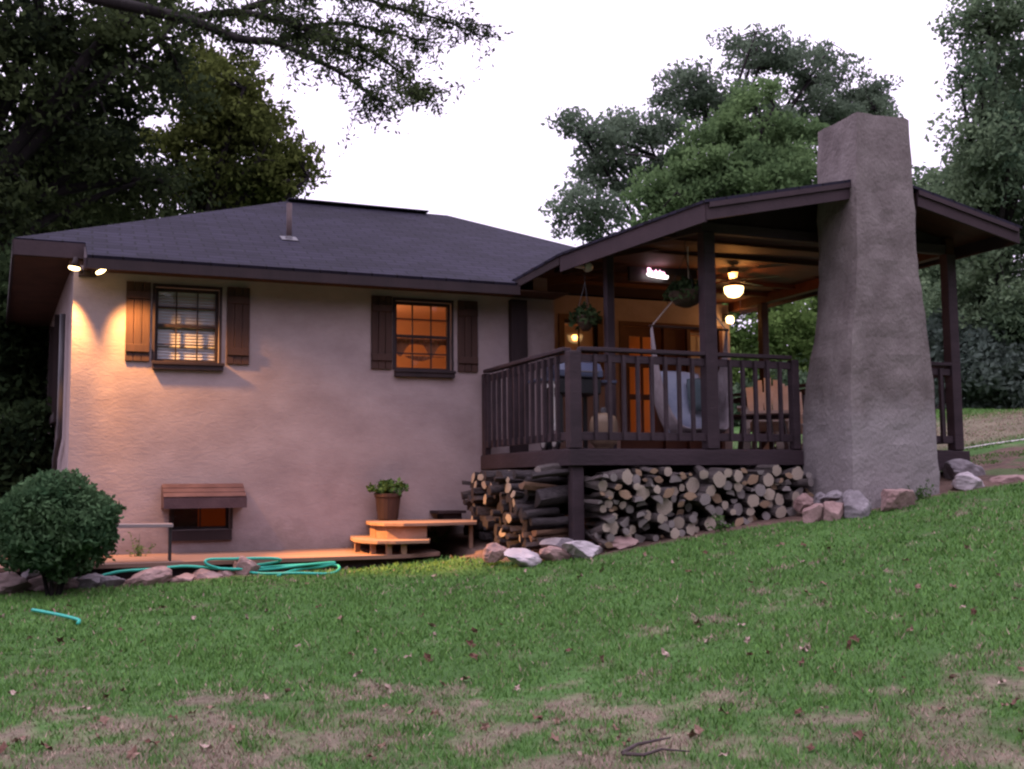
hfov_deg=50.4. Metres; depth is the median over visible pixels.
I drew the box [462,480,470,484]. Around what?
firewood log
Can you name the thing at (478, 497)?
firewood log
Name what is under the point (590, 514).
firewood log
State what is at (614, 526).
firewood log
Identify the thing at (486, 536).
firewood log
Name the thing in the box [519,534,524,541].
firewood log
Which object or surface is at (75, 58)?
oak tree
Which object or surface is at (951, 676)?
fallen leaf
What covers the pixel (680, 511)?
firewood log
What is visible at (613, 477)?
firewood log
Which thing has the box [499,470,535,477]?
firewood log
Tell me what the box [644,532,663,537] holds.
firewood log
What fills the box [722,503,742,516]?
firewood log
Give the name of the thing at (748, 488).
firewood log
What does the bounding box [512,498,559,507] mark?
firewood log
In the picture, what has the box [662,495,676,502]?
firewood log
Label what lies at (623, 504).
firewood log
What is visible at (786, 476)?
firewood log
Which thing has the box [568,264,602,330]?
hanging basket
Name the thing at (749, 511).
firewood log
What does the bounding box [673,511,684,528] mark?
firewood log
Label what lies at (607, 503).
firewood log
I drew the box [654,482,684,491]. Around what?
firewood log
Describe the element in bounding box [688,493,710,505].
firewood log
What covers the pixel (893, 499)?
rock
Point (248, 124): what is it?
leafy tree
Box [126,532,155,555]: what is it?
weed
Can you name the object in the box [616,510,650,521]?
firewood log
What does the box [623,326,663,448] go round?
door
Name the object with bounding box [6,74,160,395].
leafy tree
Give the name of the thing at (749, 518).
firewood log
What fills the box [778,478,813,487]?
firewood log
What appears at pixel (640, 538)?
firewood log
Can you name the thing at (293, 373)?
house
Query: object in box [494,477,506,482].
firewood log
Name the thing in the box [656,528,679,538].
firewood log
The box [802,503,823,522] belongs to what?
rock
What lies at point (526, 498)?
firewood log
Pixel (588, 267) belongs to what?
floodlight
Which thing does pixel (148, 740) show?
fallen leaf
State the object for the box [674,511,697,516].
firewood log
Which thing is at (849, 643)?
fallen leaf
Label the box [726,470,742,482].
firewood log
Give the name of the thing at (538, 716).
fallen leaf
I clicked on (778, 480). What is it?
firewood log
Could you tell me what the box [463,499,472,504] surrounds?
firewood log
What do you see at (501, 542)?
firewood log
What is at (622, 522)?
firewood log
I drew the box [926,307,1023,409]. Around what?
shrub
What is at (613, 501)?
firewood log
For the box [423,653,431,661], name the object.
fallen leaf
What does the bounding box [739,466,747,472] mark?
firewood log
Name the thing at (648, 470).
firewood log
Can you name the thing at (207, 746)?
fallen leaf
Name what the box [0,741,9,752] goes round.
fallen leaf
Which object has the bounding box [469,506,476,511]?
firewood log
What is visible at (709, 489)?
firewood log
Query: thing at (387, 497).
flower pot
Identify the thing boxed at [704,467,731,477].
firewood log
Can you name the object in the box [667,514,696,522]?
firewood log
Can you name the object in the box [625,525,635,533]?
firewood log
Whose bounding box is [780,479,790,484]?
firewood log
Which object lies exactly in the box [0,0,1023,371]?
sky
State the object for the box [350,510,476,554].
wooden steps
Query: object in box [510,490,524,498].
firewood log
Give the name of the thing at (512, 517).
firewood log
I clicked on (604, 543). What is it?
firewood log
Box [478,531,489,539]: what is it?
firewood log
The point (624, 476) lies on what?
firewood log
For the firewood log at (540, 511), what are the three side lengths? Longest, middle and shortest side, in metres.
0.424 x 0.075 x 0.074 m
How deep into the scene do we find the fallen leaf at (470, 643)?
7.07 m
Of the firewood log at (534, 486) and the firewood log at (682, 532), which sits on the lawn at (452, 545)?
the firewood log at (682, 532)
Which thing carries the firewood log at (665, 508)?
on the firewood log
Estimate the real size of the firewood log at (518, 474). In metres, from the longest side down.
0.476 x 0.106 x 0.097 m
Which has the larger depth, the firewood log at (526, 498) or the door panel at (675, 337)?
the door panel at (675, 337)
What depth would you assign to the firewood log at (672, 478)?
11.10 m
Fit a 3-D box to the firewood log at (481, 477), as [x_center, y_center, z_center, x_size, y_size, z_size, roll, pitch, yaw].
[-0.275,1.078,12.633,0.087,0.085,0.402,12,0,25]
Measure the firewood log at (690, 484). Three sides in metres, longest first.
0.476 x 0.183 x 0.172 m
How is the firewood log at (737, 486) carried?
on the firewood log at (729, 492)
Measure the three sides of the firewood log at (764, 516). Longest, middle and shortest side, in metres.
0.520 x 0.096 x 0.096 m
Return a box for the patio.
[0,545,439,571]
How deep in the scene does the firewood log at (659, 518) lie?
10.96 m
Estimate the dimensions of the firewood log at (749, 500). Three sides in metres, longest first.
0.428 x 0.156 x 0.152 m
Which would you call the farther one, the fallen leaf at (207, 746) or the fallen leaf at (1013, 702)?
the fallen leaf at (1013, 702)
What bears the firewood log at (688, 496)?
on the firewood log at (687, 506)
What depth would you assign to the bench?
10.59 m
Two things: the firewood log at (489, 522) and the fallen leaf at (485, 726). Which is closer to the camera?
the fallen leaf at (485, 726)
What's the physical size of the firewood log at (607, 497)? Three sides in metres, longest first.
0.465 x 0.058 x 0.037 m
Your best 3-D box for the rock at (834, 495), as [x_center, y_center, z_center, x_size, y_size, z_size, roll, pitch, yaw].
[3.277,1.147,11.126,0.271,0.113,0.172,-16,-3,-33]
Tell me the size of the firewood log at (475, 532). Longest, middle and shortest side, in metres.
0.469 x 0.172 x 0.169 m
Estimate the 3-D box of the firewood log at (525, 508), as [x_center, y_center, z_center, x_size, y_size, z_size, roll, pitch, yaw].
[0.275,1.303,11.195,0.477,0.154,0.085,-3,-6,-36]
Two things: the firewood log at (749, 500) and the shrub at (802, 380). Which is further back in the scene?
the shrub at (802, 380)
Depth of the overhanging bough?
16.79 m
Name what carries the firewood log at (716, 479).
on the firewood log at (709, 489)
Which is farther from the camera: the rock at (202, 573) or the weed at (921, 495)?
the weed at (921, 495)
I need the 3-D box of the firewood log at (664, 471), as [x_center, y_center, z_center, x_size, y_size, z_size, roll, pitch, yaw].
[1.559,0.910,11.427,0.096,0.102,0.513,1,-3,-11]
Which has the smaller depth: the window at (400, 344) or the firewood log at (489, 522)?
the firewood log at (489, 522)
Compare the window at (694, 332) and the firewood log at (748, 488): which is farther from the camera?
the window at (694, 332)
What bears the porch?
on the lawn at (452, 545)
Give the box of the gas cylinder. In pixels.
[589,407,617,447]
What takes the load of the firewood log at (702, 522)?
on the lawn at (452, 545)
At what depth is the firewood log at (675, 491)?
11.20 m
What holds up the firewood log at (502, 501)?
on the firewood log
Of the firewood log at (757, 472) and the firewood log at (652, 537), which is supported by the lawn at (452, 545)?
the firewood log at (652, 537)
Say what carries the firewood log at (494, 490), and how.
on the firewood log
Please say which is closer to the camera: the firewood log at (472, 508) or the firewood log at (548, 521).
the firewood log at (548, 521)
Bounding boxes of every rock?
[0,571,32,594]
[21,569,41,580]
[27,575,78,591]
[74,573,104,588]
[96,576,125,586]
[122,566,171,585]
[169,573,193,582]
[193,568,223,577]
[217,570,234,575]
[233,556,262,574]
[483,543,506,562]
[504,548,541,566]
[539,537,573,547]
[539,546,569,560]
[561,541,603,558]
[598,535,638,548]
[793,493,813,513]
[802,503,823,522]
[813,492,824,503]
[820,490,841,500]
[822,501,843,520]
[842,490,871,518]
[881,489,915,511]
[942,459,985,479]
[951,471,984,489]
[989,475,1023,482]
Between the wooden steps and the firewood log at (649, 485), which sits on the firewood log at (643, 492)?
the firewood log at (649, 485)
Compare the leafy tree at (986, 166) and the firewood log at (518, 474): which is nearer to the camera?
the firewood log at (518, 474)
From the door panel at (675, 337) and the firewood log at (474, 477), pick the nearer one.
the firewood log at (474, 477)
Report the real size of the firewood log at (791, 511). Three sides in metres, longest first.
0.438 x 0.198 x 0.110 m
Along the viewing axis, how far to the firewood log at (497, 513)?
11.79 m
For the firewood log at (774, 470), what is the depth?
11.61 m
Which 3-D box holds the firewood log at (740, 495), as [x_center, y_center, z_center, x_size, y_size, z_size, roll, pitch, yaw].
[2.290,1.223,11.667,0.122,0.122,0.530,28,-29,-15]
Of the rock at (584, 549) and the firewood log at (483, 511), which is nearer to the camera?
the rock at (584, 549)
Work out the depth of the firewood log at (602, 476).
10.86 m
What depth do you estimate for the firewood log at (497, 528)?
11.82 m
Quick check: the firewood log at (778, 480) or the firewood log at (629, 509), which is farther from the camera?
the firewood log at (778, 480)
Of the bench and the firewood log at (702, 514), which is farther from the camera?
the firewood log at (702, 514)
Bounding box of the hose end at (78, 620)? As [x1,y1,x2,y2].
[31,608,80,624]
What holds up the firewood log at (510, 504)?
on the firewood log at (512, 517)
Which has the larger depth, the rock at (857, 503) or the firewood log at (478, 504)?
the firewood log at (478, 504)
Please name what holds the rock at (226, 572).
on the lawn at (452, 545)
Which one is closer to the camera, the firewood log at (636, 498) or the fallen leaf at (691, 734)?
the fallen leaf at (691, 734)
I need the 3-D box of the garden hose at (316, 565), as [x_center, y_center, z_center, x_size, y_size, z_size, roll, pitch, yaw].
[-2.705,1.750,10.361,2.259,0.178,0.520,2,-6,-22]
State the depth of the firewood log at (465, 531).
12.66 m
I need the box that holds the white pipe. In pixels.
[964,439,1023,448]
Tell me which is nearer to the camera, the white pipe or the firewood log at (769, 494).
the firewood log at (769, 494)
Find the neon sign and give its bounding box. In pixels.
[647,268,667,278]
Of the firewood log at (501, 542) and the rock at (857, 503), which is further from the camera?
the firewood log at (501, 542)
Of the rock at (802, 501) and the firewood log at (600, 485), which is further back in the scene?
the rock at (802, 501)
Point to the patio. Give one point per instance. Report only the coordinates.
(199, 558)
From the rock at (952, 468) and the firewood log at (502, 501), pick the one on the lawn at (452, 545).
the rock at (952, 468)
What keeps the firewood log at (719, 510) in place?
on the firewood log
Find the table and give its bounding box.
[733,413,789,448]
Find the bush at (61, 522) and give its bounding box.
[0,467,126,595]
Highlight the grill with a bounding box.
[528,362,616,449]
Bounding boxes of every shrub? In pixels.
[0,234,48,411]
[0,396,54,497]
[722,296,817,390]
[733,361,807,425]
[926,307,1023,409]
[935,394,973,409]
[996,314,1023,408]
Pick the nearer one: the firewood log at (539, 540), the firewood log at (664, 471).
the firewood log at (539, 540)
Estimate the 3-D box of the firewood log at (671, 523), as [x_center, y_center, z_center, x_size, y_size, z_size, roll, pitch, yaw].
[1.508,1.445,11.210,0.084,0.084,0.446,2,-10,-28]
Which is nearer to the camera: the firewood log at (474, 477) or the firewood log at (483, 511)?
the firewood log at (483, 511)
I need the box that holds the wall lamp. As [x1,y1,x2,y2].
[722,313,733,323]
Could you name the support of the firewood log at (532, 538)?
on the firewood log at (531, 545)
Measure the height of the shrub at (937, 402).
1.596 m
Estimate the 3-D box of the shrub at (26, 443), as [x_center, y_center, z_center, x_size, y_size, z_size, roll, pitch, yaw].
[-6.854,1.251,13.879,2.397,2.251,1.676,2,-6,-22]
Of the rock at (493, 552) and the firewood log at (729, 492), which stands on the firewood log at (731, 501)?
the firewood log at (729, 492)
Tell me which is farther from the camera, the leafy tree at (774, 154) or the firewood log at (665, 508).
the leafy tree at (774, 154)
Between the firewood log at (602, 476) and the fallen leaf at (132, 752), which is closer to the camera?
the fallen leaf at (132, 752)
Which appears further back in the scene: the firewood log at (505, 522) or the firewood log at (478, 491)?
the firewood log at (478, 491)
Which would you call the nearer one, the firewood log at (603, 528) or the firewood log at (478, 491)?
the firewood log at (603, 528)
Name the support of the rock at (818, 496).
on the lawn at (452, 545)
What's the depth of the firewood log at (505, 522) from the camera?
11.57 m
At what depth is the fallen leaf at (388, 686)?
6.03 m
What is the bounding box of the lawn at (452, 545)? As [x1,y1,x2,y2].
[0,409,1023,768]
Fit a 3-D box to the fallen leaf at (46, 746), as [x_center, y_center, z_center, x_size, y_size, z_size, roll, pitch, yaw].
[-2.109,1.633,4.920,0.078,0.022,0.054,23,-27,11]
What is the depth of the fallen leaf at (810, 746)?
4.80 m
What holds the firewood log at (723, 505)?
on the firewood log at (719, 510)
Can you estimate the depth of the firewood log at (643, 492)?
10.97 m
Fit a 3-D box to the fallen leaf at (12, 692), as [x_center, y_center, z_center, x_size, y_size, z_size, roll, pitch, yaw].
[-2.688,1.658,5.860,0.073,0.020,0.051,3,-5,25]
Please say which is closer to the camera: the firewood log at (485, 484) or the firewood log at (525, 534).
the firewood log at (525, 534)
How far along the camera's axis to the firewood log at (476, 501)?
12.39 m
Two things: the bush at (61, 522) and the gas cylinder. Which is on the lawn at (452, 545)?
the bush at (61, 522)
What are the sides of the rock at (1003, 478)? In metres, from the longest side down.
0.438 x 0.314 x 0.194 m
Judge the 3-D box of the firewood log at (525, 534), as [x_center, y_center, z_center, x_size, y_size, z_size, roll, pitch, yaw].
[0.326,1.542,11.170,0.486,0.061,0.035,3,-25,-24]
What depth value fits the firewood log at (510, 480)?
11.47 m
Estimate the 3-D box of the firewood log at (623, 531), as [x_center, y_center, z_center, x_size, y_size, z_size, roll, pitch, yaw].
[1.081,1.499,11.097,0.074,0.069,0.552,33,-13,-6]
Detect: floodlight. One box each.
[68,257,105,276]
[575,263,592,271]
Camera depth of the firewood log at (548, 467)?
11.10 m
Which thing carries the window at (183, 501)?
in the house
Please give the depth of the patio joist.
10.97 m
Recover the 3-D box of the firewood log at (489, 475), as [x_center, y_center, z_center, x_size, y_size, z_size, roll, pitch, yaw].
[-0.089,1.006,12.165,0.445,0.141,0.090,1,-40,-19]
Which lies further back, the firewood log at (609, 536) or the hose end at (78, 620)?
the firewood log at (609, 536)
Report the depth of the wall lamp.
17.23 m
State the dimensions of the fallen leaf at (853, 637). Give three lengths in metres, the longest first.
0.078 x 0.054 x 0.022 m
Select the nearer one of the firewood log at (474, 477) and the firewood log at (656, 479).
the firewood log at (656, 479)
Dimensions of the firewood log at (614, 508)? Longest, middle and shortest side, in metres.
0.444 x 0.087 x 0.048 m
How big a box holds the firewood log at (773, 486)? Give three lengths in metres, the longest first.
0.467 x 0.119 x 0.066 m
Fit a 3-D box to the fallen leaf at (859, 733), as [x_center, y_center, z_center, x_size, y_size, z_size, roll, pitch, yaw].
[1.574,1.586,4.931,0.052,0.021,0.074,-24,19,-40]
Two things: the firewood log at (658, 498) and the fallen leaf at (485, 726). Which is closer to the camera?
the fallen leaf at (485, 726)
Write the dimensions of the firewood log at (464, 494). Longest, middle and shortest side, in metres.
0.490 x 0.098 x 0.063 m
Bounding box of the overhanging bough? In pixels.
[82,0,513,159]
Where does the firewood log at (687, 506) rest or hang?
on the firewood log at (692, 513)
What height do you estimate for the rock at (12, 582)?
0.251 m
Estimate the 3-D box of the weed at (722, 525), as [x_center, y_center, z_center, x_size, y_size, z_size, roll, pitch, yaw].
[2.101,1.405,10.983,0.289,0.252,0.212,-3,-6,24]
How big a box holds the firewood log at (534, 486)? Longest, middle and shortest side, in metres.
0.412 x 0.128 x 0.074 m
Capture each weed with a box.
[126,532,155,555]
[705,511,735,532]
[908,479,935,499]
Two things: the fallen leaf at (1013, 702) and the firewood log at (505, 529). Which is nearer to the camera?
the fallen leaf at (1013, 702)
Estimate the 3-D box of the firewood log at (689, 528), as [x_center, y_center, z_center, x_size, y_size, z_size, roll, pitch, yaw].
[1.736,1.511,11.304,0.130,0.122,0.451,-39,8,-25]
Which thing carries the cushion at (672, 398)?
on the hammock chair at (723, 400)
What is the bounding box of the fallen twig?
[621,737,689,756]
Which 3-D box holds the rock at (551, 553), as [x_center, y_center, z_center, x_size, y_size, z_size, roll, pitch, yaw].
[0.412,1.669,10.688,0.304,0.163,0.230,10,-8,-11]
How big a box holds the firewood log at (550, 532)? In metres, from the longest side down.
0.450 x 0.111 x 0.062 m
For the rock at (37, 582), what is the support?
on the lawn at (452, 545)
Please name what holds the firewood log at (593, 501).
on the firewood log at (595, 508)
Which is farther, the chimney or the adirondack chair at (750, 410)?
the adirondack chair at (750, 410)
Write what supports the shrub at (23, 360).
on the lawn at (452, 545)
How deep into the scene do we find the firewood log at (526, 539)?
11.08 m
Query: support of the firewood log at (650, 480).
on the firewood log at (673, 498)
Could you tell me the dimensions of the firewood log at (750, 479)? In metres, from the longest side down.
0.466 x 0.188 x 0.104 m
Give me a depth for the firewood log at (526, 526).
11.17 m
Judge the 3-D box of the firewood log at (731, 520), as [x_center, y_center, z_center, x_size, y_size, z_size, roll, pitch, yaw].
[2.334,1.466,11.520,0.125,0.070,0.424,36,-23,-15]
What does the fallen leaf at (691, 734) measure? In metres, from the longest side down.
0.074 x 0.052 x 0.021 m
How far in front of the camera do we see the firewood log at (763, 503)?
11.44 m
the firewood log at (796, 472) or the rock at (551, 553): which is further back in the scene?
the firewood log at (796, 472)
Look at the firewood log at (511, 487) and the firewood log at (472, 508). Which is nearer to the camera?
the firewood log at (511, 487)
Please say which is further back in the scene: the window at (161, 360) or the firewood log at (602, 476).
the window at (161, 360)
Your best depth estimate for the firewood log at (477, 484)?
12.52 m
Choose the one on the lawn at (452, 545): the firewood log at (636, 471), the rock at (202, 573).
the rock at (202, 573)
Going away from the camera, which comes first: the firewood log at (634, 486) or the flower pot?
the firewood log at (634, 486)
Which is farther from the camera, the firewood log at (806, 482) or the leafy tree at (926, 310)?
the leafy tree at (926, 310)
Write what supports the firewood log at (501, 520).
on the firewood log at (497, 528)
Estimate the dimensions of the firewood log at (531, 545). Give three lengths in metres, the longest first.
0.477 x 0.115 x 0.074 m
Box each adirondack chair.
[737,378,800,448]
[763,384,802,448]
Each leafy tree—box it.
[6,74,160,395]
[134,28,331,214]
[619,74,829,226]
[791,277,940,366]
[912,155,1013,313]
[921,0,1023,355]
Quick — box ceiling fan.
[691,269,778,313]
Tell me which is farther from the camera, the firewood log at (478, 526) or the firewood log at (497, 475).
the firewood log at (478, 526)
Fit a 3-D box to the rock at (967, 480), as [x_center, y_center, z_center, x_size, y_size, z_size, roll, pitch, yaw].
[4.967,1.098,11.841,0.358,0.302,0.367,-2,-5,18]
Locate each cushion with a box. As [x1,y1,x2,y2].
[660,371,701,432]
[687,378,700,410]
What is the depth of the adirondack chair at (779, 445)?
15.28 m
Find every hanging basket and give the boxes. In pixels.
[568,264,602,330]
[662,237,699,307]
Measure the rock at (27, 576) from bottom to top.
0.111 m
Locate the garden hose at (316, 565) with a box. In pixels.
[101,557,340,576]
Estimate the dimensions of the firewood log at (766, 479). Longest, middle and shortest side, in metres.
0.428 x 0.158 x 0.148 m
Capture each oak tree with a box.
[0,0,222,266]
[537,23,903,244]
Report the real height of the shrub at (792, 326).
4.039 m
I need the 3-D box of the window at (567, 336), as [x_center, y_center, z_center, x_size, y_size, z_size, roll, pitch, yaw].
[1.018,-0.499,16.455,0.740,1.100,0.165,2,-6,-22]
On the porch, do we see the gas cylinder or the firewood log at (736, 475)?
the gas cylinder
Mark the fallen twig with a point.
(627, 750)
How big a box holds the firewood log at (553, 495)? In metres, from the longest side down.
0.418 x 0.213 x 0.118 m
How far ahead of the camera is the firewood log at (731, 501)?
11.42 m
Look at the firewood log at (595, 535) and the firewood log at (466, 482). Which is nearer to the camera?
the firewood log at (595, 535)
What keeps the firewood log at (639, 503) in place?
on the firewood log at (623, 504)
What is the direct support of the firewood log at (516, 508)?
on the firewood log at (526, 526)
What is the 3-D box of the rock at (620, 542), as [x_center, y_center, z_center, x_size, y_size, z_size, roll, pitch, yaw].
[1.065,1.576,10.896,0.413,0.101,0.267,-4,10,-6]
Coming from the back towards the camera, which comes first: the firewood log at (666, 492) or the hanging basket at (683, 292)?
the hanging basket at (683, 292)
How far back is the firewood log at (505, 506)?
11.68 m
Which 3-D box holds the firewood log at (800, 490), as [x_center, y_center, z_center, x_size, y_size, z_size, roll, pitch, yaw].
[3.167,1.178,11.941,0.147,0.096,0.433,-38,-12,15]
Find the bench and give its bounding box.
[117,523,172,560]
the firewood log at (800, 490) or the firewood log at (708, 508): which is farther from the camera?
the firewood log at (800, 490)
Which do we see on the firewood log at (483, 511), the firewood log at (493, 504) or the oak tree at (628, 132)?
the firewood log at (493, 504)
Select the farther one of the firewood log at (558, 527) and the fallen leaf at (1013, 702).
the firewood log at (558, 527)
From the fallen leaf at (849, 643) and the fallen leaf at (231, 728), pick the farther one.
the fallen leaf at (849, 643)
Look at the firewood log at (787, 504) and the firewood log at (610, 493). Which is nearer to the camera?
the firewood log at (610, 493)
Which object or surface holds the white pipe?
on the lawn at (452, 545)
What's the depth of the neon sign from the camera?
14.32 m
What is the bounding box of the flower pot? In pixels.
[366,477,409,520]
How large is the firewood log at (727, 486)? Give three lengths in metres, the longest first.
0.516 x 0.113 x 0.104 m
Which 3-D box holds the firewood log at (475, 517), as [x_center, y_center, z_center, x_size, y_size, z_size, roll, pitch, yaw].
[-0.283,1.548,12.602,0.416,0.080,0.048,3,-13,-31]
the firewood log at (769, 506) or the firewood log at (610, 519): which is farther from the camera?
the firewood log at (769, 506)
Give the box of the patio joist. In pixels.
[0,558,405,578]
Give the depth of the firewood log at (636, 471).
11.09 m
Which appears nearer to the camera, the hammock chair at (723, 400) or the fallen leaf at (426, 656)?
the fallen leaf at (426, 656)
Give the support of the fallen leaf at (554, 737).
on the lawn at (452, 545)
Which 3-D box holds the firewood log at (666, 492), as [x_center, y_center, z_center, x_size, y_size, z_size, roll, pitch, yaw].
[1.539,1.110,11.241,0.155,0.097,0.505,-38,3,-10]
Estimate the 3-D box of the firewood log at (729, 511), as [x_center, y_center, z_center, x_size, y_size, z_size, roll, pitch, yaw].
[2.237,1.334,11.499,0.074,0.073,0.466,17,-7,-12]
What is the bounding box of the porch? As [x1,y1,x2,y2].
[481,179,1021,540]
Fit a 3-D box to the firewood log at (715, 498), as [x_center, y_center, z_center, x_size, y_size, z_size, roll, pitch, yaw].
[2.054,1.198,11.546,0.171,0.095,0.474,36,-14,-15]
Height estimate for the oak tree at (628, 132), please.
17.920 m
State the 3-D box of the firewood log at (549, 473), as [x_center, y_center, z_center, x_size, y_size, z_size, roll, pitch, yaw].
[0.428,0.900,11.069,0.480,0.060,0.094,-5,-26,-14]
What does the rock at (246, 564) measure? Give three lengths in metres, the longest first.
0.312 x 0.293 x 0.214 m
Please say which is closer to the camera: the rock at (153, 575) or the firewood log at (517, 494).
the rock at (153, 575)
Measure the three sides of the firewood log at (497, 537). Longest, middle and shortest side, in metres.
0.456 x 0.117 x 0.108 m
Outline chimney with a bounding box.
[803,112,939,508]
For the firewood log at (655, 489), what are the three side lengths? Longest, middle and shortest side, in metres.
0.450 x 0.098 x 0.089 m
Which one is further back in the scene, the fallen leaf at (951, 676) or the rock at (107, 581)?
the rock at (107, 581)
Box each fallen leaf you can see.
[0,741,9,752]
[7,690,19,694]
[40,741,52,750]
[98,716,111,723]
[126,745,139,759]
[145,738,159,745]
[200,744,212,748]
[227,722,234,731]
[385,684,395,692]
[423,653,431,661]
[466,639,475,646]
[469,653,477,659]
[480,722,489,730]
[533,715,542,719]
[550,732,558,740]
[661,648,669,656]
[686,728,696,737]
[693,724,703,733]
[744,636,749,644]
[794,707,803,713]
[805,743,814,750]
[846,639,851,649]
[849,635,860,642]
[853,730,866,739]
[947,674,955,679]
[1010,697,1019,707]
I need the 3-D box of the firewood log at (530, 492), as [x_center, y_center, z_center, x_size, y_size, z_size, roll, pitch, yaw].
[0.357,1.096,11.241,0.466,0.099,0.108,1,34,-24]
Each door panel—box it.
[667,329,686,448]
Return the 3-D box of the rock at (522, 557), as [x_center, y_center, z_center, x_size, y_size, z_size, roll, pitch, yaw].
[0.097,1.686,10.574,0.403,0.176,0.314,14,2,-31]
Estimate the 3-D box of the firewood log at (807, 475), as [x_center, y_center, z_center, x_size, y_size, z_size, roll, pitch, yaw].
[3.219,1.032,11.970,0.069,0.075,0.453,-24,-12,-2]
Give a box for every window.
[151,283,224,370]
[161,483,246,540]
[393,297,455,377]
[558,314,603,386]
[690,330,699,376]
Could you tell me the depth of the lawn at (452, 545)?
6.23 m
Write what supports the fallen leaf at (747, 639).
on the lawn at (452, 545)
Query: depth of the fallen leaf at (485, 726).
5.28 m
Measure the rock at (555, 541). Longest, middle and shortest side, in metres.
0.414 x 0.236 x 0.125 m
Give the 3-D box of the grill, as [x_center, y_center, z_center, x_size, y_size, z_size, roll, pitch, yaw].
[0.685,0.235,12.077,0.950,0.994,0.530,2,-6,-22]
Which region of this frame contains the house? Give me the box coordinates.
[5,197,732,554]
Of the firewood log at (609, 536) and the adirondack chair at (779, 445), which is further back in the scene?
the adirondack chair at (779, 445)
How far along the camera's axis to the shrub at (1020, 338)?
25.06 m
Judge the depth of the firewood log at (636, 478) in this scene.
11.04 m
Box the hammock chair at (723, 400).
[649,246,728,432]
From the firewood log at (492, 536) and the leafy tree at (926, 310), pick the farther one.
the leafy tree at (926, 310)
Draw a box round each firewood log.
[461,490,470,499]
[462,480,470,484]
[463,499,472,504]
[463,528,467,534]
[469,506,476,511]
[471,472,479,482]
[471,488,487,496]
[471,498,482,502]
[471,515,479,520]
[473,495,483,499]
[473,503,496,506]
[473,524,491,537]
[474,480,482,487]
[474,522,483,529]
[476,507,496,515]
[478,474,484,480]
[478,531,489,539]
[481,481,489,488]
[483,470,496,480]
[483,494,499,503]
[483,516,499,529]
[483,533,490,540]
[485,503,497,506]
[487,485,504,495]
[490,510,502,516]
[490,533,494,541]
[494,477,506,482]
[494,524,503,535]
[494,535,505,542]
[496,470,507,484]
[497,539,514,546]
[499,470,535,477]
[499,492,508,496]
[499,516,503,523]
[500,499,506,505]
[501,525,520,532]
[502,503,509,510]
[503,512,522,524]
[505,512,519,522]
[505,533,518,539]
[506,477,523,482]
[506,483,523,492]
[506,540,521,548]
[508,497,513,512]
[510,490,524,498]
[510,525,522,531]
[512,470,555,479]
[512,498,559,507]
[513,504,534,512]
[518,482,556,490]
[518,504,559,519]
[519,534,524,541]
[522,525,563,531]
[522,532,531,537]
[523,495,534,502]
[523,507,558,517]
[523,513,564,530]
[523,537,530,546]
[524,476,567,483]
[524,490,535,495]
[524,541,543,549]
[529,516,568,525]
[529,534,568,541]
[531,469,569,478]
[531,528,568,536]
[534,463,567,471]
[535,485,567,507]
[537,537,568,543]
[583,499,602,503]
[584,474,608,481]
[584,476,607,491]
[584,491,604,498]
[584,504,606,512]
[584,511,617,518]
[584,529,612,547]
[585,494,619,503]
[585,517,628,527]
[585,532,600,540]
[586,503,617,510]
[587,523,609,533]
[591,492,611,499]
[592,469,632,484]
[593,519,618,534]
[595,472,616,481]
[596,514,615,523]
[601,500,612,507]
[601,532,614,541]
[604,490,615,499]
[607,483,621,489]
[612,504,633,512]
[614,490,631,503]
[614,533,645,542]
[615,528,629,534]
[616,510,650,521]
[619,501,646,510]
[620,483,654,490]
[622,474,640,485]
[623,483,640,489]
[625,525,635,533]
[627,465,657,473]
[628,496,643,501]
[629,469,641,475]
[629,485,649,499]
[634,501,646,506]
[635,523,649,534]
[637,509,646,517]
[637,518,647,527]
[640,474,662,482]
[640,477,652,483]
[640,533,658,541]
[643,520,674,528]
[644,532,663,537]
[645,494,662,503]
[646,498,671,514]
[648,513,664,523]
[649,466,671,475]
[649,485,660,494]
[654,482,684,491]
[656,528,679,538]
[657,521,669,531]
[657,529,684,536]
[659,486,674,497]
[660,472,684,478]
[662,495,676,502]
[663,477,698,492]
[665,472,681,482]
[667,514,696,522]
[670,523,695,534]
[671,487,677,495]
[672,502,691,511]
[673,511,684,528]
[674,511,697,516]
[676,492,696,501]
[676,509,683,514]
[678,493,685,506]
[687,471,725,487]
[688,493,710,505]
[691,504,715,516]
[692,465,708,478]
[695,484,715,495]
[695,517,715,530]
[697,512,715,519]
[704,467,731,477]
[710,494,721,502]
[710,501,727,509]
[714,506,722,514]
[715,481,731,490]
[715,489,734,495]
[720,489,744,499]
[722,499,737,503]
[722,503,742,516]
[723,508,735,514]
[724,515,752,522]
[724,517,749,524]
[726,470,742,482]
[731,482,742,491]
[733,468,763,474]
[734,518,743,525]
[736,493,758,506]
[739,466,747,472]
[740,464,781,475]
[741,506,754,515]
[742,474,758,484]
[742,486,754,491]
[744,484,765,496]
[745,473,773,486]
[753,500,772,509]
[755,505,786,517]
[756,506,796,516]
[756,512,769,519]
[757,499,769,507]
[759,488,774,499]
[759,493,783,504]
[765,483,776,489]
[773,472,792,479]
[773,486,790,491]
[774,478,782,482]
[775,491,799,501]
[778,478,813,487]
[779,466,803,480]
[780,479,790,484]
[782,502,798,512]
[796,487,805,494]
[802,472,811,478]
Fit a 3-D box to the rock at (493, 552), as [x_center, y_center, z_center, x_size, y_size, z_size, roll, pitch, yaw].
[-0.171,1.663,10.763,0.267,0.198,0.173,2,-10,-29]
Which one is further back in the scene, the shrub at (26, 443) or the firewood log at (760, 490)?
the shrub at (26, 443)
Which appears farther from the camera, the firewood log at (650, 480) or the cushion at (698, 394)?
the cushion at (698, 394)

